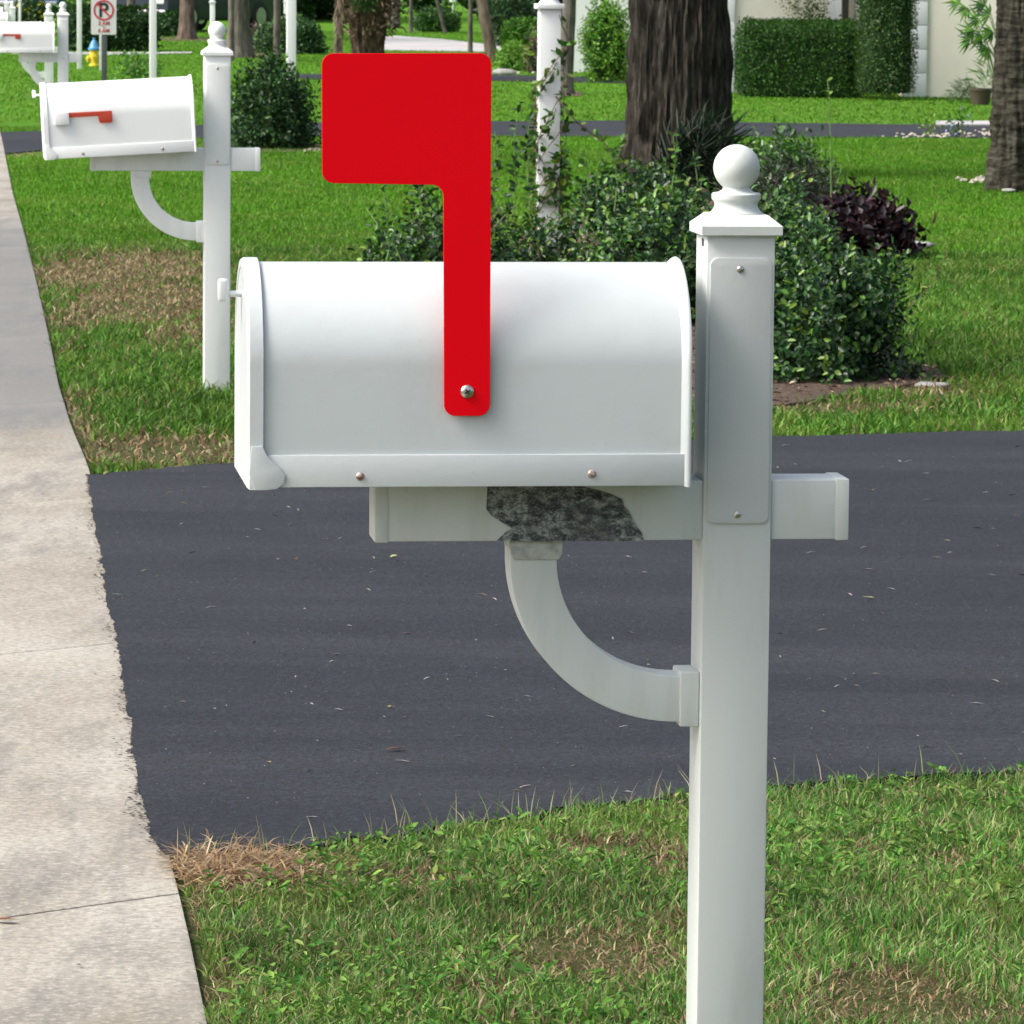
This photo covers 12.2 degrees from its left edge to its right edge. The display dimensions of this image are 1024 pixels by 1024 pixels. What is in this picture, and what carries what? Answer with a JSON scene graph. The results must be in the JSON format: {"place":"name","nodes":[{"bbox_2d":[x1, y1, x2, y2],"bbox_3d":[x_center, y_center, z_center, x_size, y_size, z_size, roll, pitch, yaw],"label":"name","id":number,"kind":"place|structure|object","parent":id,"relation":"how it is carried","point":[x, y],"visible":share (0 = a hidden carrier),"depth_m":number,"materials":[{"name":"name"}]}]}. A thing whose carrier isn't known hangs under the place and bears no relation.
{"place":"outdoors","nodes":[
{"label":"outdoors","id":0,"kind":"place"},
{"bbox_2d":[0,134,206,1023],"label":"pavement","id":1,"kind":"structure","parent":0,"point":[89,890],"depth_m":10.29,"materials":[{"name":"concrete"}]},
{"bbox_2d":[76,476,164,853],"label":"asphalt crumbs","id":2,"kind":"object","parent":1,"relation":"on","point":[136,785],"visible":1,"depth_m":10.52,"materials":[{"name":"asphalt"}]},
{"bbox_2d":[68,52,191,54],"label":"path","id":3,"kind":"structure","parent":0,"point":[111,53],"depth_m":80.58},
{"bbox_2d":[384,36,500,51],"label":"road","id":4,"kind":"structure","parent":0,"point":[402,43],"depth_m":89.67,"materials":[{"name":"concrete"}]},
{"bbox_2d":[296,74,625,83],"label":"driveway","id":5,"kind":"structure","parent":0,"point":[531,78],"depth_m":66.26,"materials":[{"name":"asphalt"}]},
{"bbox_2d":[0,120,989,154],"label":"neighbour driveway","id":6,"kind":"structure","parent":0,"point":[22,141],"depth_m":47.43,"materials":[{"name":"asphalt"}]},
{"bbox_2d":[918,112,941,134],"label":"yellow weed","id":7,"kind":"object","parent":6,"relation":"on","point":[930,127],"visible":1,"depth_m":46.67,"materials":[{"name":"green plant"}]},
{"bbox_2d":[942,107,974,135],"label":"blue flower plant","id":8,"kind":"object","parent":6,"relation":"on","point":[959,127],"visible":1,"depth_m":46.46,"materials":[{"name":"green plant"}]},
{"bbox_2d":[0,0,1023,1023],"bbox_3d":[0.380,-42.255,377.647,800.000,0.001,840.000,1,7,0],"label":"ground","id":9,"kind":"structure","parent":0,"point":[330,27],"depth_m":16.78,"materials":[{"name":"plant"}]},
{"bbox_2d":[0,1,15,21],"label":"mailbox","id":10,"kind":"object","parent":9,"relation":"on","point":[4,16],"visible":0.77,"depth_m":84.21,"materials":[{"name":"plastic"}]},
{"bbox_2d":[1,0,56,26],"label":"yellow flower shrub","id":11,"kind":"object","parent":9,"relation":"on","point":[33,11],"visible":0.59,"depth_m":104.10,"materials":[{"name":"green plant"}]},
{"bbox_2d":[12,4,57,82],"bbox_3d":[-5.663,-5.208,55.816,0.892,1.403,0.290,0,7,-7],"label":"mailbox","id":12,"kind":"object","parent":9,"relation":"on","point":[46,74],"visible":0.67,"depth_m":55.80,"materials":[{"name":"plastic"}]},
{"bbox_2d":[0,0,74,11],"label":"parked car","id":13,"kind":"object","parent":9,"relation":"on","point":[54,3],"visible":0.11,"depth_m":116.25,"materials":[{"name":"blue paint"}]},
{"bbox_2d":[0,2,80,84],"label":"mailbox","id":14,"kind":"object","parent":9,"relation":"on","point":[31,43],"visible":0.94,"depth_m":46.46,"materials":[{"name":"plastic"}]},
{"bbox_2d":[53,0,90,36],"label":"flowering shrub","id":15,"kind":"object","parent":9,"relation":"on","point":[73,2],"visible":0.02,"depth_m":94.42,"materials":[{"name":"green plant"}]},
{"bbox_2d":[77,0,81,68],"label":"lamp post","id":16,"kind":"object","parent":9,"relation":"on","point":[79,28],"visible":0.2,"depth_m":69.63,"materials":[{"name":"white metal"}]},
{"bbox_2d":[86,38,98,65],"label":"fire hydrant","id":17,"kind":"object","parent":9,"relation":"on","point":[93,57],"visible":0.83,"depth_m":71.64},
{"bbox_2d":[99,35,101,70],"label":"lamp post","id":18,"kind":"object","parent":9,"relation":"on","point":[100,52],"depth_m":68.69,"materials":[{"name":"white metal"}]},
{"bbox_2d":[91,0,115,80],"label":"parking sign","id":19,"kind":"object","parent":9,"relation":"on","point":[103,18],"visible":0.98,"depth_m":57.19,"materials":[{"name":"metal"}]},
{"bbox_2d":[56,1,163,51],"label":"clipped hedge","id":20,"kind":"object","parent":9,"relation":"on","point":[132,30],"visible":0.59,"depth_m":82.16,"materials":[{"name":"green plant"}]},
{"bbox_2d":[112,46,164,79],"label":"weed bush","id":21,"kind":"object","parent":9,"relation":"on","point":[135,66],"visible":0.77,"depth_m":61.68,"materials":[{"name":"green plant"}]},
{"bbox_2d":[32,21,259,389],"bbox_3d":[-1.439,-1.046,18.880,0.892,1.762,0.285,0,7,-7],"label":"mailbox","id":22,"kind":"object","parent":9,"relation":"on","point":[140,130],"visible":1,"depth_m":18.79,"materials":[{"name":"plastic"}]},
{"bbox_2d":[32,82,56,159],"bbox_3d":[-1.837,-1.531,18.776,0.082,0.299,0.279,-1,7,-13],"label":"door","id":23,"kind":"structure","parent":22,"relation":"in","point":[49,154],"depth_m":18.66,"materials":[{"name":"metal"}]},
{"bbox_2d":[149,0,156,77],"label":"lamp post","id":24,"kind":"object","parent":9,"relation":"on","point":[152,38],"visible":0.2,"depth_m":51.73,"materials":[{"name":"white metal"}]},
{"bbox_2d":[157,9,178,36],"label":"bush","id":25,"kind":"object","parent":9,"relation":"on","point":[170,24],"visible":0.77,"depth_m":96.33,"materials":[{"name":"green plant"}]},
{"bbox_2d":[176,0,197,38],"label":"pine tree","id":26,"kind":"object","parent":9,"relation":"on","point":[186,28],"visible":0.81,"depth_m":93.27,"materials":[{"name":"brown plant"}]},
{"bbox_2d":[116,0,273,29],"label":"parked car","id":27,"kind":"object","parent":9,"relation":"on","point":[261,11],"visible":0.34,"depth_m":102.80,"materials":[{"name":"paint"}]},
{"bbox_2d":[209,0,215,38],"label":"lamp post","id":28,"kind":"object","parent":9,"relation":"on","point":[212,10],"visible":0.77,"depth_m":65.62,"materials":[{"name":"white metal"}]},
{"bbox_2d":[160,37,266,58],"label":"mulch border","id":29,"kind":"object","parent":9,"relation":"on","point":[198,39],"visible":0.19,"depth_m":92.96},
{"bbox_2d":[229,0,234,60],"bbox_3d":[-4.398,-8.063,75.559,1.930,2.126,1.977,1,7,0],"label":"lamp post","id":30,"kind":"object","parent":9,"relation":"on","point":[231,25],"visible":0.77,"depth_m":75.60,"materials":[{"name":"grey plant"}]},
{"bbox_2d":[225,0,256,57],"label":"oak tree","id":31,"kind":"object","parent":9,"relation":"on","point":[243,46],"visible":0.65,"depth_m":78.04,"materials":[{"name":"grey plant"}]},
{"bbox_2d":[140,828,409,906],"bbox_3d":[-0.453,0.673,9.086,0.511,0.084,0.682,-1,7,-11],"label":"dry thatch","id":32,"kind":"object","parent":9,"relation":"on","point":[217,863],"visible":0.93,"depth_m":9.08,"materials":[{"name":"brown plant"}]},
{"bbox_2d":[232,143,319,152],"bbox_3d":[-2.137,-3.229,42.569,0.919,0.022,2.494,0,7,-4],"label":"mulch bed","id":33,"kind":"object","parent":9,"relation":"on","point":[270,149],"visible":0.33,"depth_m":41.96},
{"bbox_2d":[231,45,321,148],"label":"round bush","id":34,"kind":"object","parent":33,"relation":"on","point":[268,111],"visible":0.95,"depth_m":42.19,"materials":[{"name":"green plant"}]},
{"bbox_2d":[273,0,281,59],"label":"oak tree","id":35,"kind":"object","parent":9,"relation":"on","point":[277,27],"visible":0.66,"depth_m":77.03,"materials":[{"name":"grey plant"}]},
{"bbox_2d":[286,0,295,80],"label":"lamp post","id":36,"kind":"object","parent":9,"relation":"on","point":[291,28],"visible":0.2,"depth_m":44.75,"materials":[{"name":"white metal"}]},
{"bbox_2d":[251,11,332,53],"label":"round bush","id":37,"kind":"object","parent":9,"relation":"on","point":[309,39],"visible":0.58,"depth_m":81.35,"materials":[{"name":"green plant"}]},
{"bbox_2d":[268,0,324,21],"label":"background tree","id":38,"kind":"object","parent":9,"relation":"on","point":[300,4],"visible":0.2,"depth_m":117.18,"materials":[{"name":"green plant"}]},
{"bbox_2d":[302,0,345,20],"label":"background tree","id":39,"kind":"object","parent":9,"relation":"on","point":[324,8],"visible":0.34,"depth_m":120.83,"materials":[{"name":"green plant"}]},
{"bbox_2d":[328,0,406,52],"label":"palm tree","id":40,"kind":"object","parent":9,"relation":"on","point":[368,21],"visible":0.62,"depth_m":65.44,"materials":[{"name":"brown plant"}]},
{"bbox_2d":[378,184,391,261],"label":"plant shoot","id":41,"kind":"object","parent":9,"relation":"on","point":[388,231],"visible":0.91,"depth_m":22.97,"materials":[{"name":"green plant"}]},
{"bbox_2d":[361,227,428,261],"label":"privet bush","id":42,"kind":"object","parent":9,"relation":"on","point":[373,238],"visible":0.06,"depth_m":23.89,"materials":[{"name":"green plant"}]},
{"bbox_2d":[409,0,412,32],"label":"young palm","id":43,"kind":"object","parent":9,"relation":"on","point":[410,16],"visible":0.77,"depth_m":103.43,"materials":[{"name":"grey plant"}]},
{"bbox_2d":[401,0,451,11],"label":"background tree","id":44,"kind":"object","parent":9,"relation":"on","point":[420,3],"visible":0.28,"depth_m":138.86,"materials":[{"name":"green plant"}]},
{"bbox_2d":[413,4,461,31],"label":"clipped hedge","id":45,"kind":"object","parent":9,"relation":"on","point":[427,19],"visible":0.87,"depth_m":105.11,"materials":[{"name":"green plant"}]},
{"bbox_2d":[435,0,447,32],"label":"oak tree","id":46,"kind":"object","parent":9,"relation":"on","point":[442,21],"visible":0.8,"depth_m":103.40,"materials":[{"name":"grey plant"}]},
{"bbox_2d":[430,0,477,15],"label":"background tree","id":47,"kind":"object","parent":9,"relation":"on","point":[464,3],"visible":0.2,"depth_m":131.12,"materials":[{"name":"green plant"}]},
{"bbox_2d":[476,0,497,61],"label":"oak tree","id":48,"kind":"object","parent":9,"relation":"on","point":[486,28],"visible":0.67,"depth_m":76.57,"materials":[{"name":"brown plant"}]},
{"bbox_2d":[468,0,507,52],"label":"young palm","id":49,"kind":"object","parent":9,"relation":"on","point":[470,25],"visible":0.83,"depth_m":83.55,"materials":[{"name":"grey plant"}]},
{"bbox_2d":[0,28,992,123],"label":"lawn grass","id":50,"kind":"structure","parent":9,"relation":"on","point":[331,40],"depth_m":58.92,"materials":[{"name":"plant"}]},
{"bbox_2d":[492,68,515,74],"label":"stone","id":51,"kind":"object","parent":9,"relation":"on","point":[500,71],"visible":0.81,"depth_m":68.63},
{"bbox_2d":[473,0,539,45],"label":"dark hedge","id":52,"kind":"object","parent":9,"relation":"on","point":[500,11],"visible":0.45,"depth_m":88.88,"materials":[{"name":"green plant"}]},
{"bbox_2d":[491,39,529,70],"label":"weed bush","id":53,"kind":"object","parent":9,"relation":"on","point":[512,58],"visible":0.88,"depth_m":71.05,"materials":[{"name":"green plant"}]},
{"bbox_2d":[0,124,1023,254],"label":"lawn grass","id":54,"kind":"structure","parent":9,"relation":"on","point":[597,147],"depth_m":34.58,"materials":[{"name":"plant"}]},
{"bbox_2d":[498,15,537,52],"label":"clipped hedge","id":55,"kind":"object","parent":9,"relation":"on","point":[518,28],"visible":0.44,"depth_m":79.34,"materials":[{"name":"green plant"}]},
{"bbox_2d":[24,238,1023,473],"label":"verge grass","id":56,"kind":"structure","parent":9,"relation":"on","point":[997,279],"depth_m":20.68,"materials":[{"name":"plant"}]},
{"bbox_2d":[522,33,536,73],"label":"rusty bush","id":57,"kind":"object","parent":9,"relation":"on","point":[532,61],"visible":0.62,"depth_m":69.65,"materials":[{"name":"green plant"}]},
{"bbox_2d":[217,53,848,1023],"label":"mailbox","id":58,"kind":"object","parent":9,"relation":"on","point":[533,415],"visible":1,"depth_m":6.99,"materials":[{"name":"white plastic"}]},
{"bbox_2d":[217,257,284,489],"bbox_3d":[-0.395,-0.210,7.040,0.074,0.326,0.303,-1,7,-13],"label":"door","id":59,"kind":"structure","parent":58,"relation":"in","point":[262,473],"depth_m":6.91,"materials":[{"name":"paint"}]},
{"bbox_2d":[560,91,585,96],"bbox_3d":[0.675,-5.197,59.676,0.480,0.020,2.244,1,7,0],"label":"mulch ring","id":60,"kind":"object","parent":9,"relation":"on","point":[576,94],"visible":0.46,"depth_m":59.16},
{"bbox_2d":[560,0,575,93],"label":"oak tree","id":61,"kind":"object","parent":60,"relation":"on","point":[569,12],"visible":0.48,"depth_m":59.24,"materials":[{"name":"grey plant"}]},
{"bbox_2d":[174,743,1023,1023],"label":"lawn grass","id":62,"kind":"structure","parent":9,"relation":"on","point":[220,938],"depth_m":8.70,"materials":[{"name":"plant"}]},
{"bbox_2d":[573,0,630,72],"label":"garage","id":63,"kind":"structure","parent":9,"relation":"on","point":[581,10],"depth_m":70.64,"materials":[{"name":"paint"}]},
{"bbox_2d":[577,0,629,81],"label":"bright bush","id":64,"kind":"object","parent":9,"relation":"on","point":[606,37],"visible":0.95,"depth_m":65.05,"materials":[{"name":"green plant"}]},
{"bbox_2d":[618,0,734,176],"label":"oak tree","id":65,"kind":"object","parent":9,"relation":"on","point":[679,54],"visible":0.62,"depth_m":37.52,"materials":[{"name":"brown plant"}]},
{"bbox_2d":[513,181,945,406],"bbox_3d":[0.987,-1.457,27.603,2.747,0.022,18.376,1,7,4],"label":"planting bed","id":66,"kind":"object","parent":9,"relation":"on","point":[811,385],"visible":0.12,"depth_m":19.47,"materials":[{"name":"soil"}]},
{"bbox_2d":[366,204,401,261],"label":"plant shoot","id":67,"kind":"object","parent":66,"relation":"on","point":[377,220],"visible":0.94,"depth_m":22.49,"materials":[{"name":"green plant"}]},
{"bbox_2d":[408,184,424,259],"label":"plant shoot","id":68,"kind":"object","parent":66,"relation":"on","point":[419,195],"visible":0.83,"depth_m":23.48,"materials":[{"name":"green plant"}]},
{"bbox_2d":[342,177,541,261],"bbox_3d":[-0.325,-1.349,23.550,1.017,0.759,0.982,1,7,0],"label":"privet bush","id":69,"kind":"object","parent":66,"relation":"on","point":[430,247],"visible":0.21,"depth_m":23.41,"materials":[{"name":"green plant"}]},
{"bbox_2d":[491,131,504,226],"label":"plant shoot","id":70,"kind":"object","parent":66,"relation":"on","point":[496,162],"visible":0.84,"depth_m":25.95,"materials":[{"name":"green plant"}]},
{"bbox_2d":[496,192,516,261],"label":"plant shoot","id":71,"kind":"object","parent":66,"relation":"on","point":[508,194],"visible":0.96,"depth_m":23.52,"materials":[{"name":"green plant"}]},
{"bbox_2d":[505,101,524,228],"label":"plant shoot","id":72,"kind":"object","parent":66,"relation":"on","point":[517,164],"visible":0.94,"depth_m":25.96,"materials":[{"name":"green plant"}]},
{"bbox_2d":[517,121,537,223],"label":"plant shoot","id":73,"kind":"object","parent":66,"relation":"on","point":[524,150],"visible":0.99,"depth_m":26.50,"materials":[{"name":"green plant"}]},
{"bbox_2d":[534,0,564,249],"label":"lamp post","id":74,"kind":"object","parent":66,"relation":"on","point":[549,27],"visible":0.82,"depth_m":27.35,"materials":[{"name":"white metal"}]},
{"bbox_2d":[519,14,576,245],"bbox_3d":[0.205,-2.168,27.411,0.328,1.449,0.306,1,7,0],"label":"climbing vine","id":75,"kind":"object","parent":74,"relation":"attached to","point":[563,180],"visible":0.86,"depth_m":27.38,"materials":[{"name":"green plant"}]},
{"bbox_2d":[491,205,614,261],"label":"privet bush","id":76,"kind":"object","parent":66,"relation":"on","point":[543,252],"visible":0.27,"depth_m":24.41,"materials":[{"name":"green plant"}]},
{"bbox_2d":[575,152,593,250],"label":"plant shoot","id":77,"kind":"object","parent":66,"relation":"on","point":[582,162],"visible":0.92,"depth_m":24.96,"materials":[{"name":"green plant"}]},
{"bbox_2d":[555,96,633,172],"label":"plant shoot","id":78,"kind":"object","parent":66,"relation":"on","point":[583,128],"visible":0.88,"depth_m":26.93,"materials":[{"name":"green plant"}]},
{"bbox_2d":[608,133,626,210],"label":"plant shoot","id":79,"kind":"object","parent":66,"relation":"on","point":[621,144],"visible":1,"depth_m":25.95,"materials":[{"name":"green plant"}]},
{"bbox_2d":[560,145,717,234],"bbox_3d":[0.812,-1.994,29.937,1.328,0.586,1.029,1,7,0],"label":"privet bush","id":80,"kind":"object","parent":66,"relation":"on","point":[603,193],"visible":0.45,"depth_m":29.84,"materials":[{"name":"green plant"}]},
{"bbox_2d":[568,172,713,322],"bbox_3d":[0.656,-1.244,22.815,0.947,0.740,1.028,1,7,0],"label":"privet bush","id":81,"kind":"object","parent":66,"relation":"on","point":[639,243],"visible":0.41,"depth_m":22.64,"materials":[{"name":"green plant"}]},
{"bbox_2d":[666,131,681,206],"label":"plant shoot","id":82,"kind":"object","parent":66,"relation":"on","point":[674,157],"visible":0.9,"depth_m":25.95,"materials":[{"name":"green plant"}]},
{"bbox_2d":[684,150,705,218],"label":"plant shoot","id":83,"kind":"object","parent":66,"relation":"on","point":[693,159],"visible":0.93,"depth_m":25.96,"materials":[{"name":"green plant"}]},
{"bbox_2d":[634,96,763,195],"bbox_3d":[1.403,-2.553,34.428,1.051,0.868,1.118,-3,7,-25],"label":"spiky plant","id":84,"kind":"object","parent":66,"relation":"on","point":[685,166],"visible":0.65,"depth_m":34.36,"materials":[{"name":"green plant"}]},
{"bbox_2d":[711,136,868,215],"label":"dark needle shrub","id":85,"kind":"object","parent":66,"relation":"on","point":[780,173],"visible":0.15,"depth_m":28.91,"materials":[{"name":"green plant"}]},
{"bbox_2d":[747,118,856,207],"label":"variegated shrub","id":86,"kind":"object","parent":66,"relation":"on","point":[796,151],"visible":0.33,"depth_m":32.82,"materials":[{"name":"green plant"}]},
{"bbox_2d":[751,169,865,279],"bbox_3d":[1.212,-1.108,21.314,0.778,0.827,0.937,1,7,0],"label":"privet bush","id":87,"kind":"object","parent":66,"relation":"on","point":[781,213],"visible":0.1,"depth_m":21.16,"materials":[{"name":"green plant"}]},
{"bbox_2d":[785,207,802,243],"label":"plant shoot","id":88,"kind":"object","parent":87,"relation":"on","point":[792,218],"visible":0.23,"depth_m":20.99,"materials":[{"name":"green plant"}]},
{"bbox_2d":[773,174,935,259],"bbox_3d":[1.934,-1.676,27.624,0.998,0.548,0.824,1,7,0],"label":"purple plant","id":89,"kind":"object","parent":66,"relation":"on","point":[862,218],"visible":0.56,"depth_m":27.42,"materials":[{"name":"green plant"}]},
{"bbox_2d":[826,77,832,210],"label":"plant shoot","id":90,"kind":"object","parent":89,"relation":"on","point":[828,99],"visible":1,"depth_m":27.41,"materials":[{"name":"green plant"}]},
{"bbox_2d":[773,198,936,384],"bbox_3d":[1.270,-0.910,19.921,0.956,0.756,1.115,1,7,0],"label":"privet bush","id":91,"kind":"object","parent":66,"relation":"on","point":[830,323],"visible":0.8,"depth_m":19.70,"materials":[{"name":"green plant"}]},
{"bbox_2d":[902,246,949,312],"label":"plant shoot","id":92,"kind":"object","parent":66,"relation":"on","point":[932,271],"visible":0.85,"depth_m":20.61,"materials":[{"name":"green plant"}]},
{"bbox_2d":[732,15,863,97],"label":"clipped hedge","id":93,"kind":"object","parent":9,"relation":"on","point":[786,57],"visible":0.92,"depth_m":58.97,"materials":[{"name":"green plant"}]},
{"bbox_2d":[775,0,842,22],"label":"flowering shrub","id":94,"kind":"object","parent":9,"relation":"on","point":[816,7],"visible":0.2,"depth_m":60.43,"materials":[{"name":"green plant"}]},
{"bbox_2d":[728,0,996,96],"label":"house","id":95,"kind":"structure","parent":9,"relation":"on","point":[942,61],"depth_m":59.75,"materials":[{"name":"paint"}]},
{"bbox_2d":[851,0,919,95],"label":"column hedge","id":96,"kind":"object","parent":9,"relation":"on","point":[885,57],"depth_m":58.28,"materials":[{"name":"green plant"}]},
{"bbox_2d":[914,381,948,386],"bbox_3d":[1.714,-0.521,19.604,0.169,0.020,0.143,1,7,0],"label":"stone","id":97,"kind":"object","parent":9,"relation":"on","point":[923,383],"visible":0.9,"depth_m":19.56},
{"bbox_2d":[944,75,981,102],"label":"grassy plant","id":98,"kind":"object","parent":9,"relation":"on","point":[962,96],"visible":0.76,"depth_m":57.40,"materials":[{"name":"green plant"}]},
{"bbox_2d":[955,58,992,104],"bbox_3d":[5.529,-5.153,56.816,0.503,0.662,0.529,3,7,20],"label":"planter pot","id":99,"kind":"object","parent":9,"relation":"on","point":[980,96],"visible":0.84,"depth_m":56.72,"materials":[{"name":"brown ceramic"}]},
{"bbox_2d":[943,0,995,77],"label":"fan palm","id":100,"kind":"object","parent":99,"relation":"in","point":[985,35],"visible":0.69,"depth_m":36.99,"materials":[{"name":"green plant"}]},
{"bbox_2d":[983,0,1023,192],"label":"palm tree","id":101,"kind":"object","parent":9,"relation":"on","point":[1005,162],"visible":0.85,"depth_m":35.70,"materials":[{"name":"brown plant"}]},
{"bbox_2d":[85,430,1023,860],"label":"driveway","id":102,"kind":"structure","parent":0,"point":[247,754],"depth_m":11.97,"materials":[{"name":"asphalt"}]},
{"bbox_2d":[113,445,1023,820],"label":"grit","id":103,"kind":"object","parent":102,"relation":"on","point":[557,681],"visible":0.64,"depth_m":12.26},
{"bbox_2d":[936,121,989,125],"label":"garden path","id":104,"kind":"structure","parent":0,"point":[974,123],"depth_m":49.52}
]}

